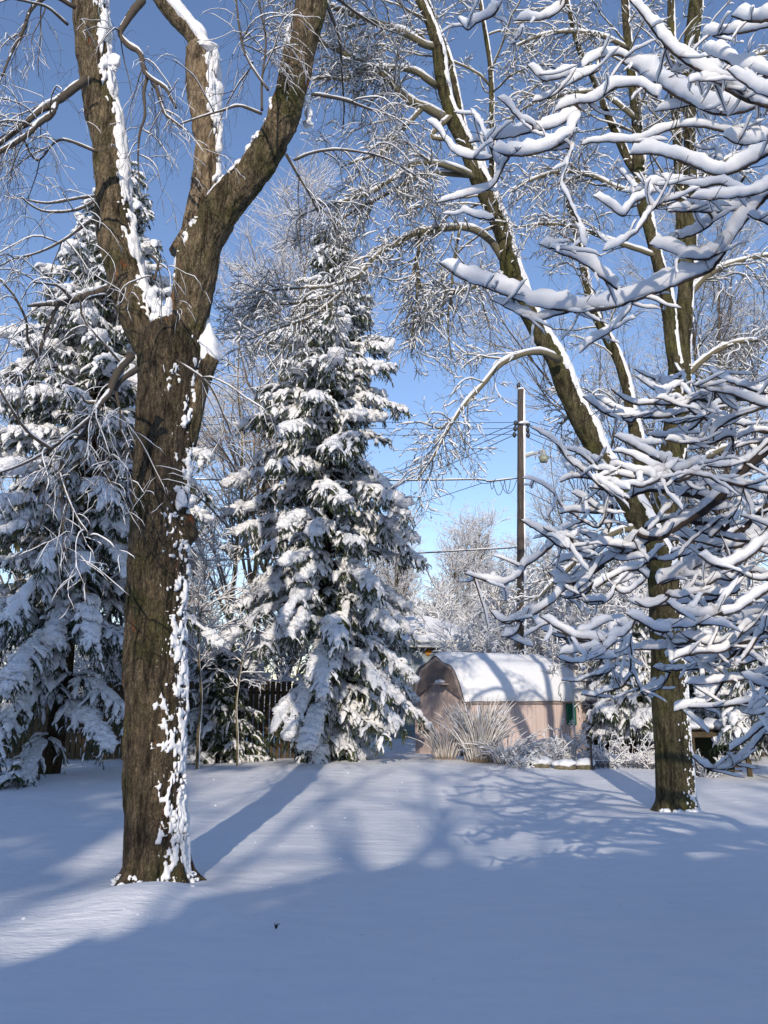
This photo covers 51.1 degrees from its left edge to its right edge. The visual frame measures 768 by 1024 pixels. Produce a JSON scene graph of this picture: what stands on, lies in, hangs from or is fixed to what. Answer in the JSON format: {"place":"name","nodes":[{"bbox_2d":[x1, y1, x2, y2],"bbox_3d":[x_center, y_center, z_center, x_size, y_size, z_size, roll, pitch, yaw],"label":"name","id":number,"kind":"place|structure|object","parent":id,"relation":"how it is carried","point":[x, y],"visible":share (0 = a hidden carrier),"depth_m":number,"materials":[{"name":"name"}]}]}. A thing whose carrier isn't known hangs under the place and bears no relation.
{"place":"outdoors","nodes":[
{"label":"outdoors","id":0,"kind":"place"},
{"bbox_2d":[0,722,767,1023],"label":"snowy ground","id":1,"kind":"structure","parent":0,"point":[73,950],"depth_m":6.47,"materials":[{"name":"white snow"}]},
{"bbox_2d":[0,324,56,647],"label":"bare tree","id":2,"kind":"object","parent":1,"relation":"on","point":[18,550],"visible":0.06,"depth_m":26.40,"materials":[{"name":"white plant"}]},
{"bbox_2d":[0,622,120,753],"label":"shrub","id":3,"kind":"object","parent":1,"relation":"on","point":[4,659],"visible":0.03,"depth_m":23.74,"materials":[{"name":"white plant"}]},
{"bbox_2d":[4,621,123,758],"bbox_3d":[-7.897,5.014,23.112,6.109,4.046,5.311,5,-14,-20],"label":"shrub","id":4,"kind":"object","parent":1,"relation":"on","point":[81,664],"visible":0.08,"depth_m":22.14,"materials":[{"name":"white plant"}]},
{"bbox_2d":[0,160,228,789],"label":"spruce tree","id":5,"kind":"object","parent":1,"relation":"on","point":[28,608],"visible":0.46,"depth_m":16.54,"materials":[{"name":"white plant"}]},
{"bbox_2d":[100,321,246,601],"bbox_3d":[-9.006,-0.022,30.904,7.654,17.514,6.263,1,-13,-5],"label":"bare tree","id":6,"kind":"object","parent":1,"relation":"on","point":[202,438],"visible":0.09,"depth_m":31.68,"materials":[{"name":"white plant"}]},
{"bbox_2d":[1,679,365,757],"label":"board fence","id":7,"kind":"object","parent":1,"relation":"on","point":[267,692],"visible":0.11,"depth_m":21.84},
{"bbox_2d":[100,619,281,735],"bbox_3d":[-6.864,5.266,24.731,6.491,4.299,5.643,7,-15,-28],"label":"shrub","id":8,"kind":"object","parent":1,"relation":"on","point":[190,653],"visible":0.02,"depth_m":24.39,"materials":[{"name":"white plant"}]},
{"bbox_2d":[187,470,246,658],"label":"bare tree","id":9,"kind":"object","parent":1,"relation":"on","point":[191,601],"visible":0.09,"depth_m":33.38,"materials":[{"name":"white plant"}]},
{"bbox_2d":[186,514,254,768],"bbox_3d":[-4.407,2.943,18.822,2.345,6.151,3.050,6,-14,-24],"label":"sapling","id":10,"kind":"object","parent":1,"relation":"on","point":[195,558],"visible":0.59,"depth_m":18.83,"materials":[{"name":"white plant"}]},
{"bbox_2d":[186,647,276,764],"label":"evergreen shrub","id":11,"kind":"object","parent":1,"relation":"on","point":[223,721],"visible":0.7,"depth_m":19.54,"materials":[{"name":"green plant"}]},
{"bbox_2d":[197,575,275,765],"bbox_3d":[-3.385,3.692,18.682,1.785,4.607,2.094,0,-13,0],"label":"sapling","id":12,"kind":"object","parent":1,"relation":"on","point":[235,679],"visible":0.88,"depth_m":18.60,"materials":[{"name":"white plant"}]},
{"bbox_2d":[188,251,291,624],"bbox_3d":[-5.265,-0.786,28.683,7.696,17.967,5.114,7,-15,-27],"label":"bare tree","id":13,"kind":"object","parent":1,"relation":"on","point":[220,569],"visible":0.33,"depth_m":28.28,"materials":[{"name":"white plant"}]},
{"bbox_2d":[186,616,297,741],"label":"shrub","id":14,"kind":"object","parent":1,"relation":"on","point":[240,654],"visible":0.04,"depth_m":24.78,"materials":[{"name":"white plant"}]},
{"bbox_2d":[0,0,503,885],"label":"maple tree","id":15,"kind":"object","parent":1,"relation":"on","point":[174,344],"visible":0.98,"depth_m":8.00,"materials":[{"name":"brown plant"}]},
{"bbox_2d":[191,138,384,732],"bbox_3d":[-4.348,-3.414,32.100,8.855,24.705,8.790,0,-13,0],"label":"bare tree","id":16,"kind":"object","parent":1,"relation":"on","point":[300,275],"visible":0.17,"depth_m":32.01,"materials":[{"name":"white plant"}]},
{"bbox_2d":[192,123,393,648],"bbox_3d":[-4.516,-2.808,29.889,8.029,22.454,9.813,12,-18,-42],"label":"bare tree","id":17,"kind":"object","parent":1,"relation":"on","point":[252,576],"visible":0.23,"depth_m":29.48,"materials":[{"name":"white plant"}]},
{"bbox_2d":[242,525,356,729],"bbox_3d":[-3.788,3.936,38.195,6.841,13.211,6.349,-10,-16,36],"label":"bare tree","id":18,"kind":"object","parent":1,"relation":"on","point":[292,657],"visible":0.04,"depth_m":36.75,"materials":[{"name":"white plant"}]},
{"bbox_2d":[209,210,435,763],"bbox_3d":[-1.412,-0.934,20.334,5.381,14.740,5.292,0,-13,0],"label":"spruce tree","id":19,"kind":"object","parent":1,"relation":"on","point":[322,447],"visible":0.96,"depth_m":19.17,"materials":[{"name":"white plant"}]},
{"bbox_2d":[334,509,429,730],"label":"bare tree","id":20,"kind":"object","parent":1,"relation":"on","point":[397,581],"visible":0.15,"depth_m":40.78,"materials":[{"name":"white plant"}]},
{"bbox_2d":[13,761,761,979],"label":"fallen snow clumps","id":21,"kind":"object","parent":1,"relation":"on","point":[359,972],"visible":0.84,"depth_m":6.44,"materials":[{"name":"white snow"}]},
{"bbox_2d":[367,525,427,615],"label":"bare tree","id":22,"kind":"object","parent":1,"relation":"on","point":[416,576],"visible":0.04,"depth_m":56.84,"materials":[{"name":"white plant"}]},
{"bbox_2d":[370,616,477,737],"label":"neighbour house","id":23,"kind":"structure","parent":1,"relation":"on","point":[413,661],"depth_m":33.93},
{"bbox_2d":[425,649,431,655],"bbox_3d":[1.879,5.922,33.996,0.300,0.300,0.050,0,-13,0],"label":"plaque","id":24,"kind":"object","parent":23,"relation":"attached to","point":[428,651],"visible":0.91,"depth_m":33.98,"materials":[{"name":"orange"}]},
{"bbox_2d":[393,575,489,672],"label":"shrub","id":25,"kind":"object","parent":1,"relation":"on","point":[438,595],"visible":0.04,"depth_m":37.99,"materials":[{"name":"white plant"}]},
{"bbox_2d":[417,497,516,619],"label":"bare tree","id":26,"kind":"object","parent":1,"relation":"on","point":[483,555],"visible":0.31,"depth_m":51.94,"materials":[{"name":"white plant"}]},
{"bbox_2d":[435,502,516,622],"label":"bare tree","id":27,"kind":"object","parent":1,"relation":"on","point":[457,537],"visible":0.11,"depth_m":58.10,"materials":[{"name":"white plant"}]},
{"bbox_2d":[440,553,514,623],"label":"bare tree","id":28,"kind":"object","parent":1,"relation":"on","point":[459,589],"visible":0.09,"depth_m":42.99,"materials":[{"name":"white plant"}]},
{"bbox_2d":[405,582,569,657],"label":"shrub","id":29,"kind":"object","parent":1,"relation":"on","point":[432,611],"visible":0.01,"depth_m":36.14,"materials":[{"name":"white plant"}]},
{"bbox_2d":[212,0,767,811],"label":"tree","id":30,"kind":"object","parent":1,"relation":"on","point":[674,766],"visible":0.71,"depth_m":11.73,"materials":[{"name":"white plant"}]},
{"bbox_2d":[394,599,587,687],"bbox_3d":[3.670,5.612,27.723,7.636,5.058,6.638,0,-13,0],"label":"shrub","id":31,"kind":"object","parent":1,"relation":"on","point":[483,642],"visible":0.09,"depth_m":26.64,"materials":[{"name":"white plant"}]},
{"bbox_2d":[424,598,573,666],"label":"shrub","id":32,"kind":"object","parent":1,"relation":"on","point":[530,625],"visible":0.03,"depth_m":28.09,"materials":[{"name":"white plant"}]},
{"bbox_2d":[411,652,591,753],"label":"garden shed","id":33,"kind":"structure","parent":1,"relation":"on","point":[528,685],"depth_m":22.55,"materials":[{"name":"pink"}]},
{"bbox_2d":[454,730,549,764],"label":"arching plant","id":34,"kind":"object","parent":1,"relation":"on","point":[494,753],"visible":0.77,"depth_m":18.34,"materials":[{"name":"white plant"}]},
{"bbox_2d":[505,754,531,764],"bbox_3d":[3.104,5.724,18.494,0.616,0.344,0.430,0,-13,0],"label":"edging stone","id":35,"kind":"object","parent":1,"relation":"on","point":[519,756],"visible":0.23,"depth_m":18.35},
{"bbox_2d":[500,748,538,768],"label":"garden plant","id":36,"kind":"object","parent":1,"relation":"on","point":[523,762],"visible":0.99,"depth_m":17.78,"materials":[{"name":"white plant"}]},
{"bbox_2d":[512,383,529,653],"bbox_3d":[4.535,1.597,26.297,0.851,12.374,0.378,-3,-13,14],"label":"utility pole","id":37,"kind":"object","parent":1,"relation":"on","point":[521,423],"visible":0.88,"depth_m":26.79,"materials":[{"name":"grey wood"}]},
{"bbox_2d":[0,476,516,481],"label":"power cable","id":38,"kind":"object","parent":37,"relation":"attached to","point":[480,479],"visible":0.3,"depth_m":28.04,"materials":[{"name":"grey metal"}]},
{"bbox_2d":[8,413,513,422],"bbox_3d":[-6.849,-3.421,29.896,23.147,1.863,0.731,-2,-13,10],"label":"power wire","id":39,"kind":"object","parent":37,"relation":"attached to","point":[402,422],"visible":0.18,"depth_m":27.84,"materials":[{"name":"grey"}]},
{"bbox_2d":[200,431,511,435],"bbox_3d":[-6.829,-2.856,29.767,22.997,1.562,0.735,-2,-13,10],"label":"power wire","id":40,"kind":"object","parent":37,"relation":"attached to","point":[428,435],"visible":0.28,"depth_m":28.32,"materials":[{"name":"grey"}]},
{"bbox_2d":[202,424,512,428],"bbox_3d":[-6.836,-3.138,29.831,23.079,1.712,0.732,-2,-13,10],"label":"power wire","id":41,"kind":"object","parent":37,"relation":"attached to","point":[395,428],"visible":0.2,"depth_m":28.79,"materials":[{"name":"grey"}]},
{"bbox_2d":[202,547,516,560],"bbox_3d":[-5.960,1.563,27.688,20.817,0.279,0.688,-1,-13,5],"label":"power cable","id":42,"kind":"object","parent":37,"relation":"attached to","point":[457,550],"visible":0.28,"depth_m":26.97,"materials":[{"name":"grey metal"}]},
{"bbox_2d":[241,430,511,539],"bbox_3d":[-0.249,-0.773,32.924,14.879,2.332,2.451,-12,-17,41],"label":"power wire","id":43,"kind":"object","parent":37,"relation":"attached to","point":[459,452],"visible":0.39,"depth_m":29.56,"materials":[{"name":"grey"}]},
{"bbox_2d":[245,436,511,549],"bbox_3d":[-0.250,-0.288,32.813,14.836,2.448,2.459,-12,-17,41],"label":"power wire","id":44,"kind":"object","parent":37,"relation":"attached to","point":[451,463],"visible":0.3,"depth_m":29.54,"materials":[{"name":"grey"}]},
{"bbox_2d":[386,424,513,475],"bbox_3d":[-0.255,-1.016,32.981,14.894,2.088,2.450,-12,-17,41],"label":"power wire","id":45,"kind":"object","parent":37,"relation":"attached to","point":[457,447],"visible":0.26,"depth_m":29.78,"materials":[{"name":"grey"}]},
{"bbox_2d":[476,479,516,494],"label":"slack wire loops","id":46,"kind":"object","parent":37,"relation":"hanging from","point":[502,486],"visible":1,"depth_m":26.57,"materials":[{"name":"grey"}]},
{"bbox_2d":[525,450,548,462],"bbox_3d":[5.152,-1.881,27.125,0.842,0.420,0.370,0,-13,0],"label":"street lamp","id":47,"kind":"object","parent":37,"relation":"attached to","point":[541,457],"visible":0.86,"depth_m":27.07,"materials":[{"name":"grey metal"}]},
{"bbox_2d":[525,491,746,586],"bbox_3d":[8.377,0.910,26.478,7.668,3.482,0.023,0,-13,0],"label":"power wire","id":48,"kind":"object","parent":37,"relation":"attached to","point":[579,517],"visible":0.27,"depth_m":26.75,"materials":[{"name":"grey"}]},
{"bbox_2d":[529,438,767,565],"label":"power wire","id":49,"kind":"object","parent":37,"relation":"attached to","point":[588,465],"visible":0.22,"depth_m":26.44,"materials":[{"name":"grey"}]},
{"bbox_2d":[456,565,598,626],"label":"shrub","id":50,"kind":"object","parent":1,"relation":"on","point":[489,591],"visible":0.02,"depth_m":35.99,"materials":[{"name":"white plant"}]},
{"bbox_2d":[454,563,611,641],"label":"shrub","id":51,"kind":"object","parent":1,"relation":"on","point":[527,594],"depth_m":34.83,"materials":[{"name":"white plant"}]},
{"bbox_2d":[499,514,576,614],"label":"bare tree","id":52,"kind":"object","parent":1,"relation":"on","point":[529,542],"visible":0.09,"depth_m":50.60,"materials":[{"name":"white plant"}]},
{"bbox_2d":[527,755,552,767],"bbox_3d":[3.526,5.649,18.071,0.607,0.337,0.408,0,-13,0],"label":"edging stone","id":53,"kind":"object","parent":1,"relation":"on","point":[544,761],"visible":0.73,"depth_m":17.95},
{"bbox_2d":[491,610,593,735],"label":"shrub","id":54,"kind":"object","parent":1,"relation":"on","point":[531,651],"visible":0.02,"depth_m":26.83,"materials":[{"name":"white plant"}]},
{"bbox_2d":[514,735,573,764],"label":"garden plant","id":55,"kind":"object","parent":1,"relation":"on","point":[545,751],"visible":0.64,"depth_m":18.16,"materials":[{"name":"white plant"}]},
{"bbox_2d":[526,718,590,759],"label":"garden plant","id":56,"kind":"object","parent":1,"relation":"on","point":[569,750],"visible":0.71,"depth_m":18.66,"materials":[{"name":"white plant"}]},
{"bbox_2d":[551,759,576,769],"bbox_3d":[4.013,5.648,17.879,0.573,0.312,0.450,0,-13,0],"label":"edging stone","id":57,"kind":"object","parent":1,"relation":"on","point":[565,764],"visible":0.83,"depth_m":17.74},
{"bbox_2d":[511,422,627,591],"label":"bare tree","id":58,"kind":"object","parent":1,"relation":"on","point":[536,508],"visible":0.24,"depth_m":41.90,"materials":[{"name":"white plant"}]},
{"bbox_2d":[558,681,582,760],"bbox_3d":[4.387,4.954,18.620,0.633,2.048,0.047,0,-13,0],"label":"shepherd hook","id":59,"kind":"object","parent":1,"relation":"on","point":[576,689],"visible":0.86,"depth_m":18.75,"materials":[{"name":"grey metal"}]},
{"bbox_2d":[498,747,654,764],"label":"snow bank","id":60,"kind":"structure","parent":1,"relation":"on","point":[613,757],"depth_m":19.29,"materials":[{"name":"white snow"}]},
{"bbox_2d":[515,588,653,753],"bbox_3d":[7.666,4.975,25.083,6.638,5.058,7.636,-9,-16,34],"label":"shrub","id":61,"kind":"object","parent":1,"relation":"on","point":[586,684],"visible":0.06,"depth_m":24.02,"materials":[{"name":"white plant"}]},
{"bbox_2d":[575,758,595,769],"bbox_3d":[4.495,5.667,17.978,0.462,0.343,0.421,0,-13,0],"label":"edging stone","id":62,"kind":"object","parent":1,"relation":"on","point":[583,764],"visible":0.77,"depth_m":17.85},
{"bbox_2d":[589,737,592,769],"bbox_3d":[4.600,5.408,17.840,0.044,0.800,0.044,0,-13,0],"label":"garden stake","id":63,"kind":"object","parent":1,"relation":"on","point":[590,746],"visible":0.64,"depth_m":17.83,"materials":[{"name":"metal"}]},
{"bbox_2d":[426,0,767,777],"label":"snow-covered branches","id":64,"kind":"object","parent":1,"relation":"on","point":[742,82],"visible":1,"depth_m":4.22,"materials":[{"name":"snow"}]},
{"bbox_2d":[568,731,632,767],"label":"garden plant","id":65,"kind":"object","parent":1,"relation":"on","point":[596,755],"visible":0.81,"depth_m":18.44,"materials":[{"name":"white plant"}]},
{"bbox_2d":[434,115,767,597],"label":"bare tree","id":66,"kind":"object","parent":1,"relation":"on","point":[729,324],"visible":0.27,"depth_m":27.64,"materials":[{"name":"white wood"}]},
{"bbox_2d":[594,759,617,767],"bbox_3d":[4.972,5.751,18.268,0.652,0.248,0.105,0,-13,0],"label":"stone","id":67,"kind":"object","parent":1,"relation":"on","point":[607,764],"visible":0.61,"depth_m":18.23,"materials":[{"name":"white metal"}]},
{"bbox_2d":[585,626,653,753],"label":"evergreen bush","id":68,"kind":"object","parent":1,"relation":"on","point":[627,716],"visible":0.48,"depth_m":21.41,"materials":[{"name":"white plant"}]},
{"bbox_2d":[489,536,758,650],"bbox_3d":[10.249,4.930,30.243,11.455,7.587,9.958,8,-15,-31],"label":"shrub","id":69,"kind":"object","parent":1,"relation":"on","point":[617,565],"visible":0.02,"depth_m":29.91,"materials":[{"name":"white plant"}]},
{"bbox_2d":[594,730,654,767],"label":"garden plant","id":70,"kind":"object","parent":1,"relation":"on","point":[621,749],"visible":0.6,"depth_m":18.67,"materials":[{"name":"white plant"}]},
{"bbox_2d":[622,739,654,768],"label":"garden plant","id":71,"kind":"object","parent":1,"relation":"on","point":[644,757],"visible":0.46,"depth_m":18.25,"materials":[{"name":"white plant"}]},
{"bbox_2d":[623,759,654,768],"bbox_3d":[5.865,5.757,18.268,0.861,0.276,0.108,0,-13,0],"label":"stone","id":72,"kind":"object","parent":1,"relation":"on","point":[638,766],"visible":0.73,"depth_m":18.22,"materials":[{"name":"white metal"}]},
{"bbox_2d":[546,579,733,750],"bbox_3d":[8.033,4.654,24.770,8.400,5.564,7.302,11,-17,-39],"label":"shrub","id":73,"kind":"object","parent":1,"relation":"on","point":[634,657],"visible":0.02,"depth_m":23.70,"materials":[{"name":"white plant"}]},
{"bbox_2d":[593,621,695,745],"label":"evergreen bush","id":74,"kind":"object","parent":1,"relation":"on","point":[641,630],"visible":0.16,"depth_m":21.57,"materials":[{"name":"white plant"}]},
{"bbox_2d":[530,542,763,623],"bbox_3d":[10.957,4.587,30.366,10.953,8.346,12.600,9,-16,-35],"label":"shrub","id":75,"kind":"object","parent":1,"relation":"on","point":[746,563],"visible":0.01,"depth_m":29.90,"materials":[{"name":"white plant"}]},
{"bbox_2d":[542,577,763,749],"bbox_3d":[8.790,5.020,26.882,7.634,5.817,8.782,4,-14,-16],"label":"shrub","id":76,"kind":"object","parent":1,"relation":"on","point":[579,612],"visible":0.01,"depth_m":26.87,"materials":[{"name":"white plant"}]},
{"bbox_2d":[599,563,767,614],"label":"shrub","id":77,"kind":"object","parent":1,"relation":"on","point":[684,582],"visible":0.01,"depth_m":25.77,"materials":[{"name":"white plant"}]},
{"bbox_2d":[601,564,767,756],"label":"shrub","id":78,"kind":"object","parent":1,"relation":"on","point":[628,605],"visible":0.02,"depth_m":23.95,"materials":[{"name":"white plant"}]},
{"bbox_2d":[622,313,767,533],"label":"bare tree","id":79,"kind":"object","parent":1,"relation":"on","point":[742,450],"visible":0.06,"depth_m":38.48,"materials":[{"name":"white plant"}]},
{"bbox_2d":[628,539,767,597],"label":"shrub","id":80,"kind":"object","parent":1,"relation":"on","point":[759,556],"depth_m":31.01,"materials":[{"name":"white plant"}]},
{"bbox_2d":[647,604,767,758],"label":"evergreen bush","id":81,"kind":"object","parent":1,"relation":"on","point":[702,714],"visible":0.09,"depth_m":20.54,"materials":[{"name":"white plant"}]},
{"bbox_2d":[693,749,728,777],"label":"garden plant","id":82,"kind":"object","parent":1,"relation":"on","point":[700,772],"visible":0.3,"depth_m":16.72,"materials":[{"name":"white plant"}]},
{"bbox_2d":[690,717,752,776],"bbox_3d":[7.110,5.052,17.292,1.535,1.240,1.028,0,-13,0],"label":"wood rack","id":83,"kind":"object","parent":1,"relation":"on","point":[702,741],"visible":0.31,"depth_m":17.25,"materials":[{"name":"brown wood"}]},
{"bbox_2d":[692,615,767,761],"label":"evergreen bush","id":84,"kind":"object","parent":1,"relation":"on","point":[736,721],"visible":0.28,"depth_m":16.48,"materials":[{"name":"white plant"}]},
{"bbox_2d":[0,0,767,701],"label":"sky","id":85,"kind":"structure","parent":0,"point":[151,28],"materials":[{"name":"blue"}]},
{"bbox_2d":[385,483,481,513],"bbox_3d":[0.067,0.229,31.400,1.860,1.172,11.148,12,-18,-43],"label":"power wire","id":86,"kind":"object","parent":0,"point":[450,493],"visible":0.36,"depth_m":28.66,"materials":[{"name":"grey"}]},
{"bbox_2d":[409,718,474,759],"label":"ornamental grass","id":87,"kind":"object","parent":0,"point":[445,750],"depth_m":19.24,"materials":[{"name":"beige plant"}]},
{"bbox_2d":[430,695,531,762],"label":"ornamental grass","id":88,"kind":"object","parent":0,"point":[484,727],"depth_m":18.61,"materials":[{"name":"beige plant"}]}
]}

